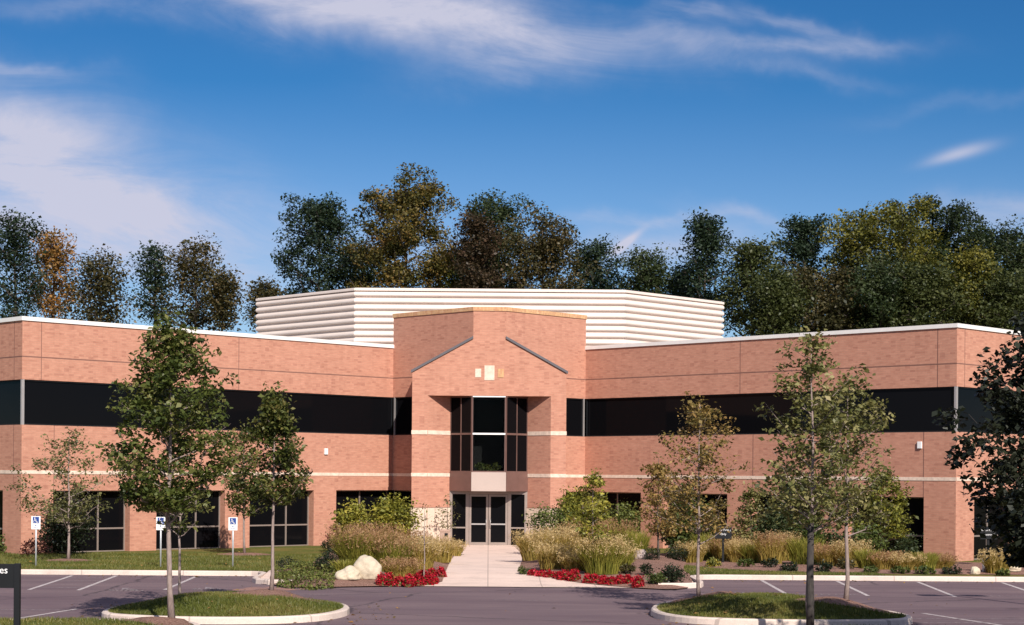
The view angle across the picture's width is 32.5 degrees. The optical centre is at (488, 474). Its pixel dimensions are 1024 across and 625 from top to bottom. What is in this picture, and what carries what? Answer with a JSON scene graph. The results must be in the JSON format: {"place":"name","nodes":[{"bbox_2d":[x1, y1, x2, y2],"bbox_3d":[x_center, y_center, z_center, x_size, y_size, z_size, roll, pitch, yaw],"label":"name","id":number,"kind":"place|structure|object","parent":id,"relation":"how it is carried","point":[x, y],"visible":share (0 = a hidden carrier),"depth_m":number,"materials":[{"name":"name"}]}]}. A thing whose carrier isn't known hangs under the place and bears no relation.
{"place":"outdoors","nodes":[
{"label":"outdoors","id":0,"kind":"place"},
{"bbox_2d":[0,206,51,317],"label":"background tree","id":1,"kind":"object","parent":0,"point":[14,243],"visible":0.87,"depth_m":102.66,"materials":[{"name":"green plant"}]},
{"bbox_2d":[16,224,87,319],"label":"background tree","id":2,"kind":"object","parent":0,"point":[58,257],"visible":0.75,"depth_m":105.53,"materials":[{"name":"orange plant"}]},
{"bbox_2d":[0,616,191,624],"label":"lawn","id":3,"kind":"structure","parent":0,"point":[54,622],"depth_m":33.05,"materials":[{"name":"green plant"}]},
{"bbox_2d":[0,563,20,624],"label":"directory sign","id":4,"kind":"object","parent":3,"relation":"on","point":[10,575],"visible":1,"depth_m":29.97,"materials":[{"name":"metal"}]},
{"bbox_2d":[120,616,189,624],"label":"mulch ring","id":5,"kind":"object","parent":3,"relation":"on","point":[166,620],"visible":0.87,"depth_m":33.86,"materials":[{"name":"soil"}]},
{"bbox_2d":[86,303,250,617],"bbox_3d":[-6.313,-0.259,34.595,2.873,6.210,2.870,0,0,-28],"label":"maple tree","id":6,"kind":"object","parent":5,"relation":"on","point":[147,494],"visible":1,"depth_m":34.24,"materials":[{"name":"green plant"}]},
{"bbox_2d":[55,243,141,323],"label":"background tree","id":7,"kind":"object","parent":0,"point":[100,288],"visible":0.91,"depth_m":101.68,"materials":[{"name":"green plant"}]},
{"bbox_2d":[124,239,177,324],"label":"background tree","id":8,"kind":"object","parent":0,"point":[153,264],"visible":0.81,"depth_m":107.71,"materials":[{"name":"green plant"}]},
{"bbox_2d":[143,230,249,331],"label":"background tree","id":9,"kind":"object","parent":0,"point":[194,315],"visible":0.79,"depth_m":103.62,"materials":[{"name":"green plant"}]},
{"bbox_2d":[200,263,247,331],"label":"background tree","id":10,"kind":"object","parent":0,"point":[219,293],"visible":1,"depth_m":99.68,"materials":[{"name":"green plant"}]},
{"bbox_2d":[107,590,343,616],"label":"island lawn","id":11,"kind":"structure","parent":0,"point":[220,609],"depth_m":36.86,"materials":[{"name":"green plant"}]},
{"bbox_2d":[150,422,207,593],"bbox_3d":[-7.183,0.828,39.779,1.863,4.081,1.604,0,0,29],"label":"young tree","id":12,"kind":"object","parent":11,"relation":"on","point":[180,528],"visible":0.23,"depth_m":39.72,"materials":[{"name":"green plant"}]},
{"bbox_2d":[233,589,322,602],"bbox_3d":[-4.870,2.732,39.400,2.060,0.295,2.042,0,0,39],"label":"mulch ring","id":13,"kind":"object","parent":11,"relation":"on","point":[265,592],"visible":0.76,"depth_m":39.11,"materials":[{"name":"soil"}]},
{"bbox_2d":[228,381,313,589],"bbox_3d":[-4.911,0.252,39.750,2.015,4.754,2.298,0,0,0],"label":"young tree","id":14,"kind":"object","parent":13,"relation":"on","point":[275,418],"visible":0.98,"depth_m":39.39,"materials":[{"name":"green plant"}]},
{"bbox_2d":[239,274,287,332],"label":"background tree","id":15,"kind":"object","parent":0,"point":[266,289],"visible":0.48,"depth_m":96.73,"materials":[{"name":"green plant"}]},
{"bbox_2d":[270,191,366,294],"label":"background tree","id":16,"kind":"object","parent":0,"point":[315,215],"visible":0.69,"depth_m":111.51,"materials":[{"name":"green plant"}]},
{"bbox_2d":[316,238,398,289],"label":"background tree","id":17,"kind":"object","parent":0,"point":[370,276],"visible":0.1,"depth_m":116.35,"materials":[{"name":"green plant"}]},
{"bbox_2d":[320,521,403,562],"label":"ornamental grass","id":18,"kind":"object","parent":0,"point":[351,547],"depth_m":51.57,"materials":[{"name":"plant"}]},
{"bbox_2d":[364,533,423,571],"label":"ornamental grass","id":19,"kind":"object","parent":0,"point":[390,551],"depth_m":51.32,"materials":[{"name":"plant"}]},
{"bbox_2d":[336,162,464,288],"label":"background tree","id":20,"kind":"object","parent":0,"point":[404,207],"visible":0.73,"depth_m":106.90,"materials":[{"name":"green plant"}]},
{"bbox_2d":[397,535,448,569],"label":"ornamental grass","id":21,"kind":"object","parent":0,"point":[430,557],"depth_m":52.01,"materials":[{"name":"plant"}]},
{"bbox_2d":[415,535,462,562],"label":"ornamental grass","id":22,"kind":"object","parent":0,"point":[444,557],"depth_m":57.64,"materials":[{"name":"plant"}]},
{"bbox_2d":[262,545,692,587],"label":"entrance walk","id":23,"kind":"structure","parent":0,"point":[486,565],"depth_m":52.73,"materials":[{"name":"concrete"}]},
{"bbox_2d":[447,206,510,288],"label":"background tree","id":24,"kind":"object","parent":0,"point":[476,254],"visible":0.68,"depth_m":104.38,"materials":[{"name":"green plant"}]},
{"bbox_2d":[443,187,552,288],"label":"background tree","id":25,"kind":"object","parent":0,"point":[502,209],"visible":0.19,"depth_m":111.37,"materials":[{"name":"green plant"}]},
{"bbox_2d":[0,574,1023,624],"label":"car park","id":26,"kind":"structure","parent":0,"point":[475,605],"depth_m":43.87,"materials":[{"name":"asphalt"}]},
{"bbox_2d":[21,569,291,584],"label":"kerb","id":27,"kind":"structure","parent":26,"relation":"on","point":[257,577],"depth_m":52.71,"materials":[{"name":"concrete"}]},
{"bbox_2d":[101,603,349,623],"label":"kerb","id":28,"kind":"structure","parent":26,"relation":"on","point":[344,611],"depth_m":36.16,"materials":[{"name":"concrete"}]},
{"bbox_2d":[655,592,906,618],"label":"island lawn","id":29,"kind":"structure","parent":26,"relation":"on","point":[786,608],"depth_m":37.34,"materials":[{"name":"green plant"}]},
{"bbox_2d":[652,591,734,606],"bbox_3d":[4.977,2.921,41.141,2.322,0.404,2.222,0,0,0],"label":"mulch ring","id":30,"kind":"object","parent":29,"relation":"on","point":[717,592],"visible":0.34,"depth_m":40.75,"materials":[{"name":"soil"}]},
{"bbox_2d":[639,391,754,595],"bbox_3d":[4.959,0.471,41.483,2.554,4.911,2.590,0,0,-39],"label":"young tree","id":31,"kind":"object","parent":30,"relation":"on","point":[705,456],"visible":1,"depth_m":41.55,"materials":[{"name":"green plant"}]},
{"bbox_2d":[793,596,890,612],"bbox_3d":[7.910,2.924,38.571,2.267,0.443,2.197,0,0,40],"label":"mulch ring","id":32,"kind":"object","parent":29,"relation":"on","point":[838,600],"visible":0.66,"depth_m":38.21,"materials":[{"name":"soil"}]},
{"bbox_2d":[771,368,895,599],"bbox_3d":[7.809,0.215,38.737,2.556,5.138,2.405,0,0,35],"label":"pear tree","id":33,"kind":"object","parent":32,"relation":"on","point":[866,425],"visible":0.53,"depth_m":38.70,"materials":[{"name":"green plant"}]},
{"bbox_2d":[651,601,912,624],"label":"kerb","id":34,"kind":"structure","parent":26,"relation":"on","point":[656,613],"depth_m":36.53,"materials":[{"name":"concrete"}]},
{"bbox_2d":[657,574,1023,587],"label":"kerb","id":35,"kind":"structure","parent":26,"relation":"on","point":[857,578],"depth_m":52.71,"materials":[{"name":"concrete"}]},
{"bbox_2d":[0,545,1023,576],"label":"lawn","id":36,"kind":"structure","parent":0,"point":[300,550],"depth_m":67.38,"materials":[{"name":"green plant"}]},
{"bbox_2d":[26,494,103,555],"bbox_3d":[-15.484,1.816,64.584,2.668,2.391,2.536,0,0,0],"label":"shrub","id":37,"kind":"object","parent":36,"relation":"on","point":[60,531],"visible":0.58,"depth_m":64.24,"materials":[{"name":"green plant"}]},
{"bbox_2d":[46,559,90,560],"bbox_3d":[-14.223,2.874,59.378,1.638,0.076,1.633,0,0,0],"label":"mulch ring","id":38,"kind":"object","parent":36,"relation":"on","point":[69,559],"visible":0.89,"depth_m":58.98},
{"bbox_2d":[4,426,126,558],"bbox_3d":[-14.227,0.617,59.227,3.933,4.534,3.214,0,0,-22],"label":"young tree","id":39,"kind":"object","parent":38,"relation":"on","point":[68,520],"visible":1,"depth_m":59.28,"materials":[{"name":"green plant"}]},
{"bbox_2d":[0,551,324,570],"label":"turf grass","id":40,"kind":"structure","parent":36,"relation":"on","point":[100,563],"depth_m":58.86,"materials":[{"name":"plant"}]},
{"bbox_2d":[217,553,270,555],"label":"mulch ring","id":41,"kind":"object","parent":36,"relation":"on","point":[245,554],"visible":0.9,"depth_m":65.13,"materials":[{"name":"soil"}]},
{"bbox_2d":[211,418,271,552],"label":"young tree","id":42,"kind":"object","parent":41,"relation":"on","point":[240,499],"visible":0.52,"depth_m":65.44,"materials":[{"name":"green plant"}]},
{"bbox_2d":[274,546,453,586],"bbox_3d":[-3.699,2.895,60.203,5.430,0.288,25.715,0,0,0],"label":"mulch bed","id":43,"kind":"object","parent":36,"relation":"on","point":[358,582],"visible":0.08,"depth_m":48.38,"materials":[{"name":"soil"}]},
{"bbox_2d":[274,558,335,589],"bbox_3d":[-5.215,2.785,49.587,1.814,0.617,6.467,0,0,-5],"label":"ground cover","id":44,"kind":"object","parent":43,"relation":"on","point":[282,575],"visible":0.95,"depth_m":48.57,"materials":[{"name":"green plant"}]},
{"bbox_2d":[330,497,379,546],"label":"shrub","id":45,"kind":"object","parent":43,"relation":"on","point":[352,512],"visible":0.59,"depth_m":65.96,"materials":[{"name":"green plant"}]},
{"bbox_2d":[353,555,381,578],"bbox_3d":[-3.416,2.580,49.163,0.825,0.669,0.914,0,0,-36],"label":"boulder","id":46,"kind":"object","parent":43,"relation":"on","point":[368,567],"visible":0.78,"depth_m":48.83,"materials":[{"name":"stone"}]},
{"bbox_2d":[359,492,427,537],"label":"shrub","id":47,"kind":"object","parent":43,"relation":"on","point":[390,510],"visible":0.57,"depth_m":65.27,"materials":[{"name":"green plant"}]},
{"bbox_2d":[378,555,425,577],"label":"ornamental grass","id":48,"kind":"object","parent":43,"relation":"on","point":[397,567],"depth_m":49.29,"materials":[{"name":"plant"}]},
{"bbox_2d":[0,288,1023,560],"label":"office building","id":49,"kind":"structure","parent":36,"relation":"on","point":[432,398],"depth_m":74.00,"materials":[{"name":"brick"}]},
{"bbox_2d":[0,379,20,424],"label":"ribbon window","id":50,"kind":"structure","parent":49,"relation":"in","point":[10,390],"depth_m":65.36,"materials":[{"name":"black glass"}]},
{"bbox_2d":[53,490,124,552],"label":"window","id":51,"kind":"structure","parent":49,"relation":"in","point":[111,537],"depth_m":67.58,"materials":[{"name":"black glass"}]},
{"bbox_2d":[156,490,219,549],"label":"window","id":52,"kind":"structure","parent":49,"relation":"in","point":[208,534],"depth_m":70.76,"materials":[{"name":"black glass"}]},
{"bbox_2d":[24,379,391,434],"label":"ribbon window","id":53,"kind":"structure","parent":49,"relation":"in","point":[56,403],"depth_m":71.39,"materials":[{"name":"black glass"}]},
{"bbox_2d":[249,490,308,546],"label":"window","id":54,"kind":"structure","parent":49,"relation":"in","point":[291,523],"depth_m":73.70,"materials":[{"name":"black glass"}]},
{"bbox_2d":[336,490,386,541],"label":"window","id":55,"kind":"structure","parent":49,"relation":"in","point":[341,495],"depth_m":76.75,"materials":[{"name":"black glass"}]},
{"bbox_2d":[395,397,411,434],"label":"side window","id":56,"kind":"structure","parent":49,"relation":"in","point":[403,409],"depth_m":77.20,"materials":[{"name":"black glass"}]},
{"bbox_2d":[450,396,471,471],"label":"bay window","id":57,"kind":"structure","parent":49,"relation":"in","point":[460,406],"depth_m":74.48,"materials":[{"name":"black glass"}]},
{"bbox_2d":[469,494,487,544],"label":"door","id":58,"kind":"structure","parent":49,"relation":"in","point":[478,503],"depth_m":74.99,"materials":[{"name":"black glass"}]},
{"bbox_2d":[488,495,507,544],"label":"door","id":59,"kind":"structure","parent":49,"relation":"in","point":[498,504],"depth_m":74.99,"materials":[{"name":"black glass"}]},
{"bbox_2d":[505,396,527,472],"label":"bay window","id":60,"kind":"structure","parent":49,"relation":"in","point":[516,437],"depth_m":74.46,"materials":[{"name":"black glass"}]},
{"bbox_2d":[566,398,582,436],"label":"side window","id":61,"kind":"structure","parent":49,"relation":"in","point":[574,406],"depth_m":77.18,"materials":[{"name":"black glass"}]},
{"bbox_2d":[590,492,640,534],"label":"window","id":62,"kind":"structure","parent":49,"relation":"in","point":[634,497],"depth_m":76.47,"materials":[{"name":"black glass"}]},
{"bbox_2d":[586,386,953,436],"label":"ribbon window","id":63,"kind":"structure","parent":49,"relation":"in","point":[913,408],"depth_m":71.61,"materials":[{"name":"black glass"}]},
{"bbox_2d":[852,496,923,552],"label":"window","id":64,"kind":"structure","parent":49,"relation":"in","point":[916,504],"depth_m":66.26,"materials":[{"name":"black glass"}]},
{"bbox_2d":[958,387,1023,433],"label":"ribbon window","id":65,"kind":"structure","parent":49,"relation":"in","point":[966,398],"depth_m":65.60,"materials":[{"name":"black glass"}]},
{"bbox_2d":[974,498,1007,559],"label":"window","id":66,"kind":"structure","parent":49,"relation":"in","point":[981,543],"depth_m":66.75,"materials":[{"name":"black glass"}]},
{"bbox_2d":[520,555,691,588],"bbox_3d":[3.881,2.952,61.003,5.778,0.289,26.693,0,0,0],"label":"mulch bed","id":67,"kind":"object","parent":36,"relation":"on","point":[661,562],"visible":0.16,"depth_m":52.47,"materials":[{"name":"soil"}]},
{"bbox_2d":[521,501,574,535],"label":"shrub","id":68,"kind":"object","parent":67,"relation":"on","point":[545,515],"visible":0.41,"depth_m":65.22,"materials":[{"name":"green plant"}]},
{"bbox_2d":[527,540,575,569],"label":"ornamental grass","id":69,"kind":"object","parent":67,"relation":"on","point":[547,558],"depth_m":52.64,"materials":[{"name":"plant"}]},
{"bbox_2d":[553,485,621,535],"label":"shrub","id":70,"kind":"object","parent":67,"relation":"on","point":[572,501],"visible":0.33,"depth_m":67.16,"materials":[{"name":"green plant"}]},
{"bbox_2d":[565,467,612,543],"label":"young tree","id":71,"kind":"object","parent":67,"relation":"on","point":[593,478],"visible":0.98,"depth_m":51.13,"materials":[{"name":"green plant"}]},
{"bbox_2d":[568,531,637,574],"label":"ornamental grass","id":72,"kind":"object","parent":67,"relation":"on","point":[599,558],"depth_m":50.86,"materials":[{"name":"plant"}]},
{"bbox_2d":[596,498,648,533],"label":"shrub","id":73,"kind":"object","parent":67,"relation":"on","point":[630,517],"visible":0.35,"depth_m":71.15,"materials":[{"name":"green plant"}]},
{"bbox_2d":[635,452,681,558],"bbox_3d":[5.790,1.036,59.811,1.686,3.694,1.678,0,0,0],"label":"young tree","id":74,"kind":"object","parent":67,"relation":"on","point":[663,524],"visible":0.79,"depth_m":59.66,"materials":[{"name":"green plant"}]},
{"bbox_2d":[683,564,884,575],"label":"turf grass","id":75,"kind":"structure","parent":36,"relation":"on","point":[690,569],"depth_m":53.70,"materials":[{"name":"plant"}]},
{"bbox_2d":[660,552,1023,574],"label":"mulch bed","id":76,"kind":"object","parent":36,"relation":"on","point":[966,569],"depth_m":56.48,"materials":[{"name":"soil"}]},
{"bbox_2d":[648,482,720,546],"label":"young tree","id":77,"kind":"object","parent":76,"relation":"on","point":[676,536],"visible":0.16,"depth_m":65.61,"materials":[{"name":"green plant"}]},
{"bbox_2d":[731,478,777,547],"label":"young tree","id":78,"kind":"object","parent":76,"relation":"on","point":[749,510],"visible":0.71,"depth_m":62.86,"materials":[{"name":"green plant"}]},
{"bbox_2d":[744,501,804,543],"bbox_3d":[10.285,1.983,63.217,2.412,2.269,2.344,0,0,0],"label":"shrub","id":79,"kind":"object","parent":76,"relation":"on","point":[778,519],"visible":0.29,"depth_m":62.78,"materials":[{"name":"green plant"}]},
{"bbox_2d":[843,522,896,551],"bbox_3d":[13.189,2.401,61.612,1.950,1.471,1.822,0,0,28],"label":"shrub","id":80,"kind":"object","parent":76,"relation":"on","point":[874,539],"visible":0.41,"depth_m":61.42,"materials":[{"name":"green plant"}]},
{"bbox_2d":[835,464,918,551],"bbox_3d":[13.869,1.341,63.112,2.968,3.569,3.255,0,0,0],"label":"young tree","id":81,"kind":"object","parent":76,"relation":"on","point":[895,527],"visible":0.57,"depth_m":62.68,"materials":[{"name":"green plant"}]},
{"bbox_2d":[883,532,927,557],"bbox_3d":[15.028,2.651,63.854,1.762,1.206,2.110,0,0,-17],"label":"shrub","id":82,"kind":"object","parent":76,"relation":"on","point":[899,544],"visible":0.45,"depth_m":63.66,"materials":[{"name":"green plant"}]},
{"bbox_2d":[882,550,928,569],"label":"ornamental grass","id":83,"kind":"object","parent":76,"relation":"on","point":[903,562],"depth_m":55.39,"materials":[{"name":"plant"}]},
{"bbox_2d":[974,546,1010,573],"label":"ornamental grass","id":84,"kind":"object","parent":76,"relation":"on","point":[996,563],"depth_m":54.47,"materials":[{"name":"plant"}]},
{"bbox_2d":[0,0,1023,337],"label":"sky","id":85,"kind":"structure","parent":0,"point":[124,123],"materials":[{"name":"blue"}]},
{"bbox_2d":[508,528,559,560],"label":"ornamental grass","id":86,"kind":"object","parent":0,"point":[522,547],"depth_m":58.81,"materials":[{"name":"plant"}]},
{"bbox_2d":[480,200,601,288],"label":"background tree","id":87,"kind":"object","parent":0,"point":[535,255],"visible":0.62,"depth_m":105.56,"materials":[{"name":"green plant"}]},
{"bbox_2d":[527,523,584,558],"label":"ornamental grass","id":88,"kind":"object","parent":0,"point":[570,538],"depth_m":56.58,"materials":[{"name":"plant"}]},
{"bbox_2d":[562,233,627,289],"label":"background tree","id":89,"kind":"object","parent":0,"point":[596,280],"visible":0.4,"depth_m":109.42,"materials":[{"name":"green plant"}]},
{"bbox_2d":[597,517,645,544],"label":"ornamental grass","id":90,"kind":"object","parent":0,"point":[617,529],"depth_m":63.75,"materials":[{"name":"plant"}]},
{"bbox_2d":[612,242,679,294],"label":"background tree","id":91,"kind":"object","parent":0,"point":[648,277],"visible":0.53,"depth_m":107.24,"materials":[{"name":"green plant"}]},
{"bbox_2d":[670,206,736,336],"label":"background tree","id":92,"kind":"object","parent":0,"point":[706,230],"visible":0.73,"depth_m":106.64,"materials":[{"name":"green plant"}]},
{"bbox_2d":[717,537,754,561],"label":"ornamental grass","id":93,"kind":"object","parent":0,"point":[732,554],"depth_m":60.21,"materials":[{"name":"plant"}]},
{"bbox_2d":[711,230,802,336],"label":"background tree","id":94,"kind":"object","parent":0,"point":[753,260],"visible":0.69,"depth_m":102.42,"materials":[{"name":"green plant"}]},
{"bbox_2d":[749,529,793,563],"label":"ornamental grass","id":95,"kind":"object","parent":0,"point":[773,548],"depth_m":59.06,"materials":[{"name":"plant"}]},
{"bbox_2d":[735,263,816,335],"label":"background tree","id":96,"kind":"object","parent":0,"point":[779,302],"visible":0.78,"depth_m":98.44,"materials":[{"name":"green plant"}]},
{"bbox_2d":[764,212,839,327],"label":"background tree","id":97,"kind":"object","parent":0,"point":[805,244],"visible":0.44,"depth_m":112.24,"materials":[{"name":"green plant"}]},
{"bbox_2d":[783,536,830,563],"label":"ornamental grass","id":98,"kind":"object","parent":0,"point":[797,550],"depth_m":58.79,"materials":[{"name":"plant"}]},
{"bbox_2d":[780,260,876,332],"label":"background tree","id":99,"kind":"object","parent":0,"point":[832,308],"visible":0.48,"depth_m":99.56,"materials":[{"name":"green plant"}]},
{"bbox_2d":[828,538,874,566],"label":"ornamental grass","id":100,"kind":"object","parent":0,"point":[838,553],"depth_m":57.42,"materials":[{"name":"plant"}]},
{"bbox_2d":[815,208,895,331],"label":"background tree","id":101,"kind":"object","parent":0,"point":[848,246],"visible":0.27,"depth_m":109.55,"materials":[{"name":"green plant"}]},
{"bbox_2d":[842,249,928,329],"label":"background tree","id":102,"kind":"object","parent":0,"point":[879,275],"visible":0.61,"depth_m":98.83,"materials":[{"name":"green plant"}]},
{"bbox_2d":[849,194,959,326],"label":"background tree","id":103,"kind":"object","parent":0,"point":[894,216],"visible":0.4,"depth_m":104.73,"materials":[{"name":"green plant"}]},
{"bbox_2d":[863,257,981,327],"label":"background tree","id":104,"kind":"object","parent":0,"point":[922,284],"visible":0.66,"depth_m":98.34,"materials":[{"name":"green plant"}]},
{"bbox_2d":[905,192,1005,325],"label":"background tree","id":105,"kind":"object","parent":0,"point":[951,218],"visible":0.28,"depth_m":108.98,"materials":[{"name":"green plant"}]},
{"bbox_2d":[935,239,1004,327],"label":"background tree","id":106,"kind":"object","parent":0,"point":[968,263],"visible":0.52,"depth_m":100.17,"materials":[{"name":"green plant"}]},
{"bbox_2d":[948,267,1023,330],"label":"background tree","id":107,"kind":"object","parent":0,"point":[1006,295],"visible":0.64,"depth_m":98.41,"materials":[{"name":"green plant"}]},
{"bbox_2d":[954,214,1023,298],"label":"background tree","id":108,"kind":"object","parent":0,"point":[1000,236],"visible":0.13,"depth_m":112.25,"materials":[{"name":"green plant"}]},
{"bbox_2d":[993,234,1023,313],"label":"background tree","id":109,"kind":"object","parent":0,"point":[1017,261],"visible":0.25,"depth_m":105.89,"materials":[{"name":"green plant"}]},
{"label":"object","id":110,"kind":"structure","parent":0,"visible":0},
{"bbox_2d":[932,309,1023,567],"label":"dark maple tree","id":111,"kind":"object","parent":110,"relation":"on","point":[1006,470],"visible":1,"depth_m":30.08,"materials":[{"name":"green plant"}]},
{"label":"mulch ring","id":112,"kind":"structure","parent":110,"relation":"on","visible":0},
{"bbox_2d":[754,326,875,624],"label":"pear tree","id":113,"kind":"object","parent":112,"relation":"on","point":[809,368],"visible":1,"depth_m":34.45,"materials":[{"name":"green plant"}]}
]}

